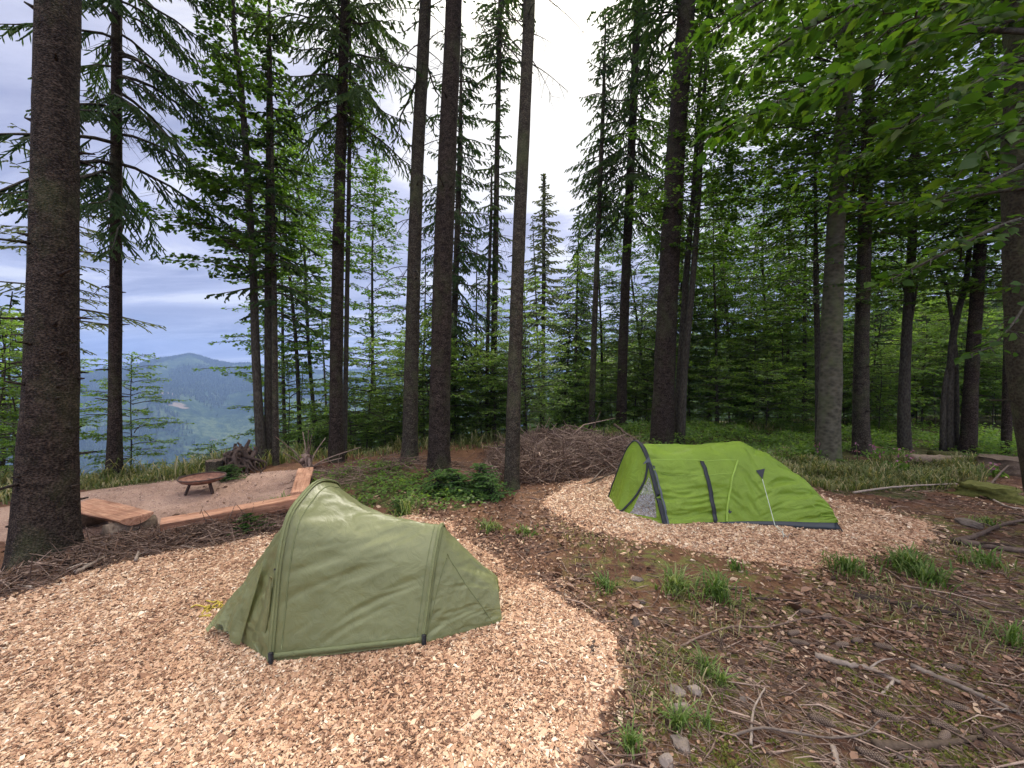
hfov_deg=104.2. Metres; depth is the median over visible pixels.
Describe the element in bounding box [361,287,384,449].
spruce tree
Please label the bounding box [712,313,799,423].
beech tree
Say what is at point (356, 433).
beech tree
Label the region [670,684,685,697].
stone
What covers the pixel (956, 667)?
spruce cone
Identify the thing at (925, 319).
beech tree
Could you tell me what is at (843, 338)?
beech tree
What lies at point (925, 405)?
beech tree
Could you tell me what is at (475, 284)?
spruce tree
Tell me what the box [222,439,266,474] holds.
root plate
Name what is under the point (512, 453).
spruce tree
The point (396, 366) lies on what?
beech tree
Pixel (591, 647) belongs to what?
bark piece
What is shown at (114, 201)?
spruce tree
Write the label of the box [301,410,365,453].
beech tree
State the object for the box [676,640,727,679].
grass tuft
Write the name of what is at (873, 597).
fallen branch
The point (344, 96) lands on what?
spruce tree
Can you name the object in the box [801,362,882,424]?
beech tree
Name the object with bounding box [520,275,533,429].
spruce tree
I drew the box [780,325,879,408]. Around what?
beech tree
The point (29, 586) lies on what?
fallen branch
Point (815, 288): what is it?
beech tree
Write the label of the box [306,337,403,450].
beech tree
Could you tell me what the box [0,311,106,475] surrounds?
beech tree
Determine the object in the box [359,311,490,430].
beech tree
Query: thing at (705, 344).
beech tree
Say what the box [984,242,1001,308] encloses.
spruce tree
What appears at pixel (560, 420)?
beech tree
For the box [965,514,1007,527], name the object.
grass tuft
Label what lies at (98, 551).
dead needles
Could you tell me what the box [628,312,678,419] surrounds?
beech tree
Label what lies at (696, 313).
beech tree
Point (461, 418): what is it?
beech tree
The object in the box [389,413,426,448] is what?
beech tree
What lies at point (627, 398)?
beech tree
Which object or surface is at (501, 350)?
beech tree
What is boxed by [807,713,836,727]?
spruce cone
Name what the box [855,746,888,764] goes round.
spruce cone
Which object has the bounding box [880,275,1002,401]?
beech tree
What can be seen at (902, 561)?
grass tuft
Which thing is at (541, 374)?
beech tree
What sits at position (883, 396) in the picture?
beech tree
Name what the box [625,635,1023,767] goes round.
moss
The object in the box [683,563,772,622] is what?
grass tuft
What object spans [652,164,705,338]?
spruce tree
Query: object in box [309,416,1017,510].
ground cover
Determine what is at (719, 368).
beech tree
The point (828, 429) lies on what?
beech tree
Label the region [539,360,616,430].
beech tree
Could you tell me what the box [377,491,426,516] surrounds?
grass tuft
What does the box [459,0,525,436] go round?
spruce tree
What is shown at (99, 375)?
wood
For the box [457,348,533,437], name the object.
beech tree
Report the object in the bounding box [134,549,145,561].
fallen branch
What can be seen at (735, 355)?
beech tree
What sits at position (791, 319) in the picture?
beech tree
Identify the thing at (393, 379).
beech tree
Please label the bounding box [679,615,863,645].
twig
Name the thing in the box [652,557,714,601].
grass tuft
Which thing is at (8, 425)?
beech tree
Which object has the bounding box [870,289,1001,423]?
beech tree
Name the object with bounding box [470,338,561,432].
beech tree
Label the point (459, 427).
beech tree
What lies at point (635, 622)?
stone
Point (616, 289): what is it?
beech tree
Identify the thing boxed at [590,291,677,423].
beech tree
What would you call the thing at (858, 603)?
sparse grass
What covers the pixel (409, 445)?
spruce tree
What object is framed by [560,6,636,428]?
spruce tree
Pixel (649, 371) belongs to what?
beech tree
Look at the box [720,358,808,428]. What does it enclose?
beech tree
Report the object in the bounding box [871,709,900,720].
spruce cone
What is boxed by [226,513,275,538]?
spruce bush
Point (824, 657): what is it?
fallen branch
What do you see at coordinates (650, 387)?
beech tree
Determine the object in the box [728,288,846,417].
beech tree
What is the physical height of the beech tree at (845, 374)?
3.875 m
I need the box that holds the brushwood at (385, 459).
[282,446,503,488]
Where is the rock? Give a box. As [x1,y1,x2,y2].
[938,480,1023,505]
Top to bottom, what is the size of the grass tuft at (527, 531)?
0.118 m
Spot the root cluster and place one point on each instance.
(306, 459)
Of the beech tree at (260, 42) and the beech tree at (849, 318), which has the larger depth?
the beech tree at (849, 318)
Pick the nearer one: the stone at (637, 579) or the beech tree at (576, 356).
the stone at (637, 579)
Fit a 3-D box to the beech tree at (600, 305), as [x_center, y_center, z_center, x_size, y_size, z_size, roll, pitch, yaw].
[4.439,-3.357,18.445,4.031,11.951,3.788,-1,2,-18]
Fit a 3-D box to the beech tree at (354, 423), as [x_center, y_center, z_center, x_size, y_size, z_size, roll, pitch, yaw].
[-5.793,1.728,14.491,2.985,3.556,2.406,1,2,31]
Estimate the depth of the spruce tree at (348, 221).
10.04 m
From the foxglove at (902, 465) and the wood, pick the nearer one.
the foxglove at (902, 465)
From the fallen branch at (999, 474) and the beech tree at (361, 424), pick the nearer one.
the fallen branch at (999, 474)
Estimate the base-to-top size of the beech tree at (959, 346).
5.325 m
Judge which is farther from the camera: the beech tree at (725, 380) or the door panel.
the beech tree at (725, 380)
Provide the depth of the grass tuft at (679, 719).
2.48 m
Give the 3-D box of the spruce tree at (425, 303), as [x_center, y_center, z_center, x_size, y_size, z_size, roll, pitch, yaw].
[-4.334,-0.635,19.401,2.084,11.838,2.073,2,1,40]
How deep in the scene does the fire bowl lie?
7.31 m
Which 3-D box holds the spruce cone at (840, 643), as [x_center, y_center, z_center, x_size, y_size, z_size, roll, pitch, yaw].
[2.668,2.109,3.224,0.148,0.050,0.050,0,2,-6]
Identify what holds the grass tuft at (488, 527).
on the ground at (280, 487)
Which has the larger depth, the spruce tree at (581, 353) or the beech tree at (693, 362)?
the spruce tree at (581, 353)
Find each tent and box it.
[206,479,501,664]
[608,440,842,536]
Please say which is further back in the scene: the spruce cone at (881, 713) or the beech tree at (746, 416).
the beech tree at (746, 416)
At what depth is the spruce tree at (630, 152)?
15.51 m
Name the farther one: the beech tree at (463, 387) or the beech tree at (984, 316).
the beech tree at (984, 316)
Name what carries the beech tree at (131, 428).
on the ground at (280, 487)
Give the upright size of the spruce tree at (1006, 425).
12.381 m
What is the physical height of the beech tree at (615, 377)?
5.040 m
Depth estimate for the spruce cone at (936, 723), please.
2.47 m
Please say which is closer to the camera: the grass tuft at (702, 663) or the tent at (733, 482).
the grass tuft at (702, 663)
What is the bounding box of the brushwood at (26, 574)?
[0,500,286,609]
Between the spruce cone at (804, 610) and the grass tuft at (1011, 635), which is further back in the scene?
the spruce cone at (804, 610)
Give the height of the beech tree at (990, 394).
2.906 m
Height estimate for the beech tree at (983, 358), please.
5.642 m
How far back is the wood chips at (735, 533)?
5.42 m
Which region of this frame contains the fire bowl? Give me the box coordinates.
[176,471,226,495]
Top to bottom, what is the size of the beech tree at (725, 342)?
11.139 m
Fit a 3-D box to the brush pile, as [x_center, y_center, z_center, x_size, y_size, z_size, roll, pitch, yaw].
[1.800,1.492,10.373,5.383,1.620,5.228,0,2,0]
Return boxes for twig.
[538,547,563,553]
[623,642,663,654]
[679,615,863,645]
[732,718,881,738]
[736,666,810,709]
[748,687,765,745]
[754,597,795,601]
[830,744,840,767]
[881,679,893,695]
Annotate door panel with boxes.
[609,442,661,522]
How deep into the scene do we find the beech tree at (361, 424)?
20.45 m
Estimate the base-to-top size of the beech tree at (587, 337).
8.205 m
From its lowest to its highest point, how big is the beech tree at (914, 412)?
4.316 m
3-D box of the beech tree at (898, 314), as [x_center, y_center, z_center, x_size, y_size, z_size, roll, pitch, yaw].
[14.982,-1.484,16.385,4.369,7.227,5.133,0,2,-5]
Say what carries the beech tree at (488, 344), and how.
on the ground at (280, 487)
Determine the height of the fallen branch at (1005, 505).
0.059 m
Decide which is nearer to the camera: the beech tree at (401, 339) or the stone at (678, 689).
the stone at (678, 689)
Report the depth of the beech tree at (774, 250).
19.41 m
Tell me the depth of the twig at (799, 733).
2.39 m
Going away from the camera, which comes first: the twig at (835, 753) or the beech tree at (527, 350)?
the twig at (835, 753)
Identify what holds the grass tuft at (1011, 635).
on the ground at (280, 487)
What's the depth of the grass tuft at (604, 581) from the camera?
4.06 m
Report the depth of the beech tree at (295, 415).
20.67 m
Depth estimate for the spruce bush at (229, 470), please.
8.12 m
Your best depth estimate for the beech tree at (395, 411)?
13.63 m
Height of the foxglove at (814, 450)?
0.643 m
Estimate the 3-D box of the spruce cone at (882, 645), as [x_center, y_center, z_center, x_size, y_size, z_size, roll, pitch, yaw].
[2.965,2.091,3.171,0.148,0.050,0.050,1,2,29]
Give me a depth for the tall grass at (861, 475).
8.46 m
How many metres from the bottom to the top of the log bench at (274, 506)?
0.286 m
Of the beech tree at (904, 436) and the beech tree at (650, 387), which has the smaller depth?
the beech tree at (904, 436)
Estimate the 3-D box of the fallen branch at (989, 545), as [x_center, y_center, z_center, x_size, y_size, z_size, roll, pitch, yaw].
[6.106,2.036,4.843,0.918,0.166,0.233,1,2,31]
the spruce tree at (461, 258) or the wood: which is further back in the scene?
the wood
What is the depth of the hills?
1722.62 m
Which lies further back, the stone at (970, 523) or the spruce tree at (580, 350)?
the spruce tree at (580, 350)
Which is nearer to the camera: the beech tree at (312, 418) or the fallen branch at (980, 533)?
the fallen branch at (980, 533)
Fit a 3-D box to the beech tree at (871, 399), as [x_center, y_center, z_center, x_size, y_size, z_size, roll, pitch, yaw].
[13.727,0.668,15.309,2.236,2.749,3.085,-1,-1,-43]
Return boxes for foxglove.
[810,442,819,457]
[852,441,878,461]
[879,447,915,472]
[981,462,1009,478]
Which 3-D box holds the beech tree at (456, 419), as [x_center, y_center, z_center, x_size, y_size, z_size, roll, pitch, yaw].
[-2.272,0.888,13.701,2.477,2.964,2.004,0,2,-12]
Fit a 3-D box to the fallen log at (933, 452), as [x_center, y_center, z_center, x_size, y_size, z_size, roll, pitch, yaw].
[10.979,1.792,10.095,0.672,0.204,0.231,0,2,9]
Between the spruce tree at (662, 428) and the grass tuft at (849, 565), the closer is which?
the grass tuft at (849, 565)
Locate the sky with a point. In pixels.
(171, 296)
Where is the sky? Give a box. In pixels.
[0,0,1002,370]
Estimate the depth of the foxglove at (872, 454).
9.81 m
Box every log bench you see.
[81,498,157,535]
[160,494,299,536]
[289,467,314,495]
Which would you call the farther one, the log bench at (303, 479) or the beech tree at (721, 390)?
the beech tree at (721, 390)
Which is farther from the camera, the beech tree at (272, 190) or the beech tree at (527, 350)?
the beech tree at (527, 350)
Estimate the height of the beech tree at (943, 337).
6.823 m
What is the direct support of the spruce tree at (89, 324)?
on the ground at (280, 487)
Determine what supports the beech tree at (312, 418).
on the ground at (280, 487)
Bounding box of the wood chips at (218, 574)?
[0,510,694,767]
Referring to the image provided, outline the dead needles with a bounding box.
[0,510,285,596]
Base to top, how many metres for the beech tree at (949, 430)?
9.934 m
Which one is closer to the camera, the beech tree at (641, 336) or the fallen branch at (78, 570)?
the fallen branch at (78, 570)
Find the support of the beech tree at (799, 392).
on the ground at (280, 487)
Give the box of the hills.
[0,355,607,474]
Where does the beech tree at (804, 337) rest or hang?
on the ground at (280, 487)
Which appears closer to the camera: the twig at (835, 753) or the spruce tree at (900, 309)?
the twig at (835, 753)
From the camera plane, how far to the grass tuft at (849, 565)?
4.35 m
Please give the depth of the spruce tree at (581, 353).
31.19 m
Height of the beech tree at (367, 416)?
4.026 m
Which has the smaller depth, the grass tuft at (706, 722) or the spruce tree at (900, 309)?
the grass tuft at (706, 722)
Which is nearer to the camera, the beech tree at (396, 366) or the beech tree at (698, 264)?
the beech tree at (396, 366)
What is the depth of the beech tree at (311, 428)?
16.30 m
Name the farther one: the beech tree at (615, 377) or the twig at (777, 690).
the beech tree at (615, 377)
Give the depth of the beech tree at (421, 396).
13.19 m
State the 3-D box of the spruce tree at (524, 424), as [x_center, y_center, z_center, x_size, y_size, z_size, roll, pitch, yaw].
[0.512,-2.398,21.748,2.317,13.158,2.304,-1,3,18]
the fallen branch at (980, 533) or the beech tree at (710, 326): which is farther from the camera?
the beech tree at (710, 326)
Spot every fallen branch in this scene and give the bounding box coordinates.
[1,579,35,587]
[66,549,113,573]
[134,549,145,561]
[815,652,899,682]
[852,483,956,493]
[853,591,981,624]
[869,734,993,751]
[896,755,954,766]
[910,663,1020,713]
[951,513,1023,543]
[959,538,1023,552]
[978,726,1023,756]
[990,456,1017,482]
[992,499,1022,509]
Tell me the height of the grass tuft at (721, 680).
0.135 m
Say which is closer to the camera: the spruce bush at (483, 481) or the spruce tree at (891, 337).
the spruce bush at (483, 481)
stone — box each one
[631,576,642,581]
[632,616,639,626]
[658,752,673,767]
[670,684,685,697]
[670,734,690,755]
[674,702,689,715]
[686,684,701,696]
[739,696,747,704]
[954,518,984,529]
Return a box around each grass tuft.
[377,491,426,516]
[472,516,517,536]
[495,524,551,543]
[585,570,622,597]
[605,704,655,763]
[649,688,707,739]
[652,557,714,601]
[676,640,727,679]
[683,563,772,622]
[688,703,717,734]
[709,661,745,692]
[716,556,746,575]
[813,550,889,585]
[867,539,960,586]
[890,553,979,592]
[949,541,1020,576]
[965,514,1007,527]
[973,606,1023,648]
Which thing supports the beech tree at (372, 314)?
on the ground at (280, 487)
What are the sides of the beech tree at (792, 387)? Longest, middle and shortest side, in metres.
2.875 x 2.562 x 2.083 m
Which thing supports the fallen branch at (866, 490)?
on the ground at (280, 487)
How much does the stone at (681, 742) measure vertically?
0.062 m
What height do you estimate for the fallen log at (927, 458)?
0.280 m
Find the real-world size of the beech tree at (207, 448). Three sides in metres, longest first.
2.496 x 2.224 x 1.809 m
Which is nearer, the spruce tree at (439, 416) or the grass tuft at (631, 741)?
the grass tuft at (631, 741)
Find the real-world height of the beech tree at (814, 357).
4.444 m
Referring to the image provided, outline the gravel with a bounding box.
[1,469,339,534]
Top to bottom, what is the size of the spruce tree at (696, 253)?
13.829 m
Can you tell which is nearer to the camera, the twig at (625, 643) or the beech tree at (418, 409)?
the twig at (625, 643)
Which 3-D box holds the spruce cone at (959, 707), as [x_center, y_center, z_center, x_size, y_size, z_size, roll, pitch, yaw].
[2.916,2.117,2.617,0.148,0.050,0.050,1,2,29]
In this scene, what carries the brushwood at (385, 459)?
on the ground at (280, 487)
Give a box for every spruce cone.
[787,629,799,635]
[789,638,809,645]
[797,608,815,613]
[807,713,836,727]
[820,613,831,619]
[833,641,849,647]
[850,637,863,643]
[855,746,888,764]
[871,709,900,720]
[872,642,896,650]
[927,719,960,732]
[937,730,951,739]
[940,663,966,670]
[941,700,970,711]
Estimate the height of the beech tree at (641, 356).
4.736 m
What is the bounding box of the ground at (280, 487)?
[0,415,1023,767]
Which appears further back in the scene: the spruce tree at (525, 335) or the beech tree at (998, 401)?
the spruce tree at (525, 335)
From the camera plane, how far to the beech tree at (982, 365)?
16.23 m
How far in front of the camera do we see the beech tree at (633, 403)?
22.00 m
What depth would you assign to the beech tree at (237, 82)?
8.98 m
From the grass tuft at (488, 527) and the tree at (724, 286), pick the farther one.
the tree at (724, 286)
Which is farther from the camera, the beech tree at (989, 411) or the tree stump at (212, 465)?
the beech tree at (989, 411)
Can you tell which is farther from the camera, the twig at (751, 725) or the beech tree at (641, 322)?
the beech tree at (641, 322)
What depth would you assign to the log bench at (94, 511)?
5.30 m
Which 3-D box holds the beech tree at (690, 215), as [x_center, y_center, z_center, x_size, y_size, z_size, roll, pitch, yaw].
[5.942,-4.564,12.521,4.917,13.333,4.646,0,2,0]
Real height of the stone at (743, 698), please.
0.056 m
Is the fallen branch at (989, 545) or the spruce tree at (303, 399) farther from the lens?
the spruce tree at (303, 399)
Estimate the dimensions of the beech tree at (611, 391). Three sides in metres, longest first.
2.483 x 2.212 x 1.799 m
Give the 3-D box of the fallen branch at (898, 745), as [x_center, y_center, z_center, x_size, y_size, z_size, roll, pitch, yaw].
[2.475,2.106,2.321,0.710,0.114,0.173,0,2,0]
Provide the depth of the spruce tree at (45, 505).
4.42 m
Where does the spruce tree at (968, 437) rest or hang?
on the ground at (280, 487)
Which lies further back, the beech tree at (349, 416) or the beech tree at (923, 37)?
the beech tree at (349, 416)
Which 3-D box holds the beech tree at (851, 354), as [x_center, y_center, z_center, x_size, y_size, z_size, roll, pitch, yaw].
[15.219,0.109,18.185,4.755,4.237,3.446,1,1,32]
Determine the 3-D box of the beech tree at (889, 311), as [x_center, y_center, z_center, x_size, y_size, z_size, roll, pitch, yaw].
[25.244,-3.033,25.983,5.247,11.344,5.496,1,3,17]
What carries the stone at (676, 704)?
on the ground at (280, 487)
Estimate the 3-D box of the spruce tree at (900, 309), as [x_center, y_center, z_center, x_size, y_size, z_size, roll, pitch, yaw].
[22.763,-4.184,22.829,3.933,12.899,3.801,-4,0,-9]
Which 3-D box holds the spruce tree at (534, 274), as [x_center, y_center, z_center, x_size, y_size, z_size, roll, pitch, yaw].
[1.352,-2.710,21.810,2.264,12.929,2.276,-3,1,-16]
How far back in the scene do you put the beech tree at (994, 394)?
16.04 m
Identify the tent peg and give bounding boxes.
[191,600,222,616]
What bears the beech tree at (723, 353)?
on the ground at (280, 487)
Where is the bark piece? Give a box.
[588,640,595,651]
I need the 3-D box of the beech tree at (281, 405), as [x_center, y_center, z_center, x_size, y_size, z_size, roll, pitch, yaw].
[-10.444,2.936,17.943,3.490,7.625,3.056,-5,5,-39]
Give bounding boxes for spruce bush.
[213,464,249,481]
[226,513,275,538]
[385,499,408,516]
[415,463,515,502]
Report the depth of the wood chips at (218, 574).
2.79 m
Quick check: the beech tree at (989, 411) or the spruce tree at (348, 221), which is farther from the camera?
the beech tree at (989, 411)
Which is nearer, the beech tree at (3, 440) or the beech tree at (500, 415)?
the beech tree at (3, 440)
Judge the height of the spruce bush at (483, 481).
0.839 m
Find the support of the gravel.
on the ground at (280, 487)
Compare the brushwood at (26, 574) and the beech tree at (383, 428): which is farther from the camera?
the beech tree at (383, 428)
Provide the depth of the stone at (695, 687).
2.72 m
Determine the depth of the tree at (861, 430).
10.38 m
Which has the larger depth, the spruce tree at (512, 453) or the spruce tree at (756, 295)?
the spruce tree at (756, 295)
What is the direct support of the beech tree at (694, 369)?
on the ground at (280, 487)
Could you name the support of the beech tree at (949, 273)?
on the ground at (280, 487)
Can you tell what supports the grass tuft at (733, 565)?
on the ground at (280, 487)
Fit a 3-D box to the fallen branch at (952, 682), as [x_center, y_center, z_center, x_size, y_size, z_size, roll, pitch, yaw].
[3.091,2.113,2.756,0.164,0.065,0.507,-1,2,-19]
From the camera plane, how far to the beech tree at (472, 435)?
16.13 m
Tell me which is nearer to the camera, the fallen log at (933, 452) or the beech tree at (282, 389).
the fallen log at (933, 452)
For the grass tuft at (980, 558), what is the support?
on the ground at (280, 487)
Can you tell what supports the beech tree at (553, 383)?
on the ground at (280, 487)
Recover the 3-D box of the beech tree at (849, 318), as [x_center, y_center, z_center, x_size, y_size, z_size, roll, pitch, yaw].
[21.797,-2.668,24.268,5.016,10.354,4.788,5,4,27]
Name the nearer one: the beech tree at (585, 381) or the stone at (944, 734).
the stone at (944, 734)
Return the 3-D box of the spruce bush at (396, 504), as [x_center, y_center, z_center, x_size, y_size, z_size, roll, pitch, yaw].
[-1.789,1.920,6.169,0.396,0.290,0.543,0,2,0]
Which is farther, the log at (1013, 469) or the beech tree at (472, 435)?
the beech tree at (472, 435)
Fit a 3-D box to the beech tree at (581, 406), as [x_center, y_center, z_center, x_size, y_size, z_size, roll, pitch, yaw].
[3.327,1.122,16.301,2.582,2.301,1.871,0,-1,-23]
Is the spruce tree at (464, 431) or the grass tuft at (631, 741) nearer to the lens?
the grass tuft at (631, 741)
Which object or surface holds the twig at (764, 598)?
on the ground at (280, 487)
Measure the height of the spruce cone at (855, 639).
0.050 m
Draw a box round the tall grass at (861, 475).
[0,415,1000,504]
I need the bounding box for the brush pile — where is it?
[480,411,654,484]
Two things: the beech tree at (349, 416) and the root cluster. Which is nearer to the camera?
the root cluster
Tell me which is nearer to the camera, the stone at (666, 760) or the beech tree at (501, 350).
the stone at (666, 760)
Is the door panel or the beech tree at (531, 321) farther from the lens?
the beech tree at (531, 321)
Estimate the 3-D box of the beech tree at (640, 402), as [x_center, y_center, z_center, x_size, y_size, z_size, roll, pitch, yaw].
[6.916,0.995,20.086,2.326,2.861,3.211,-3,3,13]
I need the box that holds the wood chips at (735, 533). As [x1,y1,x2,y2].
[520,474,1013,581]
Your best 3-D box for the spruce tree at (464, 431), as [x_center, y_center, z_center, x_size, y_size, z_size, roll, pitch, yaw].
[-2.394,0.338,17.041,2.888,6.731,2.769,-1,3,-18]
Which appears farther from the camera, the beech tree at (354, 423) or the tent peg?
the beech tree at (354, 423)
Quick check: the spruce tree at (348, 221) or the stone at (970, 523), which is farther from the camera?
the spruce tree at (348, 221)
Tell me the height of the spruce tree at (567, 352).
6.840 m
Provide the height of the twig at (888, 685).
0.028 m
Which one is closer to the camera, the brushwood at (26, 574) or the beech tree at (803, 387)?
the brushwood at (26, 574)
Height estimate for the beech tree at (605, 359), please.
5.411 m
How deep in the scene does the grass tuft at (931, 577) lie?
4.10 m
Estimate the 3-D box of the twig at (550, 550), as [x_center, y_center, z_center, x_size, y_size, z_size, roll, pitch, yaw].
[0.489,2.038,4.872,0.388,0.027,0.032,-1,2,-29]
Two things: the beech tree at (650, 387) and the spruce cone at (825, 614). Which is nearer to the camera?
the spruce cone at (825, 614)
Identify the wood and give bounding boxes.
[0,286,1002,473]
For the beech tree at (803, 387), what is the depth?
14.75 m
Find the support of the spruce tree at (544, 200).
on the ground at (280, 487)
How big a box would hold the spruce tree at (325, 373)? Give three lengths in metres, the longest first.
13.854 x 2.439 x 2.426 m
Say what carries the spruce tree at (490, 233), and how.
on the ground at (280, 487)
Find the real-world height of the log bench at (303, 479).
0.291 m
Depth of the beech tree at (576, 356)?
17.77 m
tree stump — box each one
[205,458,223,471]
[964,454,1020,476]
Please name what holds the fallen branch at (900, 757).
on the ground at (280, 487)
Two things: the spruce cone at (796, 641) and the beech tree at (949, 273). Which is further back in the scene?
the beech tree at (949, 273)
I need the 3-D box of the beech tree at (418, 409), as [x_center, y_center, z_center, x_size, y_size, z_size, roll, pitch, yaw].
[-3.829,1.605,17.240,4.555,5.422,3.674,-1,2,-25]
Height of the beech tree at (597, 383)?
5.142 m
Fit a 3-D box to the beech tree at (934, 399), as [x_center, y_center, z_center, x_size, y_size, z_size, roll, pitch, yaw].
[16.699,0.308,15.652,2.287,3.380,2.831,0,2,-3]
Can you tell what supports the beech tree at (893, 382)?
on the ground at (280, 487)
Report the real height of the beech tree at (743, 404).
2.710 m
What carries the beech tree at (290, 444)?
on the ground at (280, 487)
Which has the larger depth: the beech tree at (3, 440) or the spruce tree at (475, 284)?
the spruce tree at (475, 284)
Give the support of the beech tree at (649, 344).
on the ground at (280, 487)
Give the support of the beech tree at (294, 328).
on the ground at (280, 487)
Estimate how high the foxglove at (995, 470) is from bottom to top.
0.468 m
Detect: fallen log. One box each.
[904,454,975,464]
[927,450,962,455]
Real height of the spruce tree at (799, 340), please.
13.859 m
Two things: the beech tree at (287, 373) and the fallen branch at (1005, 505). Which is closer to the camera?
the fallen branch at (1005, 505)
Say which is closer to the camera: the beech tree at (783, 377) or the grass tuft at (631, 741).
the grass tuft at (631, 741)
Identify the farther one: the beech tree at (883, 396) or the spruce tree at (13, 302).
the beech tree at (883, 396)
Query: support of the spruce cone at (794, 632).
on the ground at (280, 487)
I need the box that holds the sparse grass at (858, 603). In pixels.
[558,494,1023,732]
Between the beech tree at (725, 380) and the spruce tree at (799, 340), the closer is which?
the beech tree at (725, 380)
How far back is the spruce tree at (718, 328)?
20.42 m
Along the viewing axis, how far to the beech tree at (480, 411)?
14.09 m
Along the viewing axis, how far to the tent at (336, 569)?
3.28 m
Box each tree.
[0,0,97,572]
[0,0,254,479]
[0,123,165,354]
[0,291,23,477]
[0,305,95,463]
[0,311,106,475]
[0,321,106,469]
[79,352,194,475]
[135,0,306,464]
[177,440,232,459]
[192,0,330,463]
[193,160,330,448]
[204,31,329,465]
[207,122,366,454]
[220,100,375,448]
[222,354,328,452]
[237,0,431,462]
[246,401,317,453]
[253,370,303,442]
[254,0,409,458]
[279,400,353,450]
[280,399,310,447]
[290,413,328,451]
[291,374,393,449]
[292,368,309,447]
[298,151,423,448]
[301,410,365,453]
[304,275,329,449]
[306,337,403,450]
[316,383,393,448]
[319,419,375,445]
[347,391,418,447]
[349,388,402,447]
[350,334,429,445]
[350,397,392,447]
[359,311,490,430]
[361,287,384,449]
[365,0,489,464]
[365,399,428,446]
[369,334,404,438]
[372,359,466,436]
[373,342,422,435]
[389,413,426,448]
[390,23,508,441]
[392,359,461,437]
[418,337,499,441]
[418,349,479,433]
[418,368,478,436]
[418,389,504,440]
[419,250,431,440]
[424,0,535,473]
[450,344,523,437]
[456,316,480,440]
[456,320,529,429]
[456,334,507,437]
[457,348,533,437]
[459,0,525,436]
[461,232,485,432]
[464,277,584,432]
[467,148,506,436]
[468,0,592,490]
[468,293,534,437]
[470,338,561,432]
[480,385,548,432]
[481,331,581,432]
[506,261,540,431]
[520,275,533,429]
[521,330,582,428]
[523,173,574,423]
[524,215,560,424]
[527,338,588,428]
[535,301,587,430]
[538,253,610,420]
[539,209,606,405]
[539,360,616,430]
[544,372,603,428]
[559,184,654,426]
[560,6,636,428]
[561,384,614,426]
[563,298,599,423]
[563,326,637,426]
[567,351,614,421]
[568,0,686,425]
[577,325,641,422]
[582,195,694,424]
[584,362,651,419]
[586,383,636,425]
[587,0,763,443]
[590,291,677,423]
[596,338,652,415]
[602,232,757,362]
[604,361,688,424]
[605,325,701,413]
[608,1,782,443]
[615,2,794,442]
[627,359,714,416]
[627,364,653,420]
[628,307,655,404]
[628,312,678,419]
[629,376,651,421]
[640,224,737,415]
[641,282,747,419]
[649,346,721,415]
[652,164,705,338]
[660,0,1002,461]
[675,355,756,419]
[676,178,781,422]
[677,331,703,402]
[687,331,751,417]
[687,356,761,424]
[688,0,1023,491]
[689,337,741,413]
[691,349,775,418]
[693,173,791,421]
[698,145,752,420]
[699,167,849,421]
[700,276,761,421]
[704,0,1002,455]
[706,305,803,421]
[708,103,999,443]
[711,375,775,419]
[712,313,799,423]
[718,374,773,421]
[719,188,930,419]
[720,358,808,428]
[722,218,775,421]
[723,314,814,416]
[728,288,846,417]
[740,261,821,418]
[750,372,814,420]
[753,310,801,418]
[754,182,821,420]
[760,377,814,429]
[762,356,814,416]
[780,60,1003,449]
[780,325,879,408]
[787,341,921,416]
[792,309,853,376]
[794,255,966,412]
[798,350,876,412]
[801,342,851,411]
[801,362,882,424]
[820,89,1002,450]
[841,369,925,422]
[842,285,911,418]
[842,345,922,428]
[843,256,923,363]
[869,254,941,411]
[870,208,1002,341]
[870,218,943,416]
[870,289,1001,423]
[870,323,963,424]
[870,338,940,418]
[870,361,932,416]
[873,2,1012,455]
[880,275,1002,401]
[885,348,987,426]
[890,213,961,414]
[892,370,960,420]
[893,322,1002,414]
[894,1,1004,454]
[896,311,1002,404]
[912,296,1003,405]
[932,297,993,399]
[952,248,1002,414]
[959,344,1002,426]
[979,368,1001,419]
[979,369,1001,422]
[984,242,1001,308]
[989,366,1012,421]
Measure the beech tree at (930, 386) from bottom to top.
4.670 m
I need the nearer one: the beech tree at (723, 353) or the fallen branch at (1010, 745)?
the fallen branch at (1010, 745)
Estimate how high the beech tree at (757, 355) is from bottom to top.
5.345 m
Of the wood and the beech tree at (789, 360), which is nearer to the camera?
the beech tree at (789, 360)
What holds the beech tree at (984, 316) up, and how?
on the ground at (280, 487)
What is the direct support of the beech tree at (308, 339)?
on the ground at (280, 487)

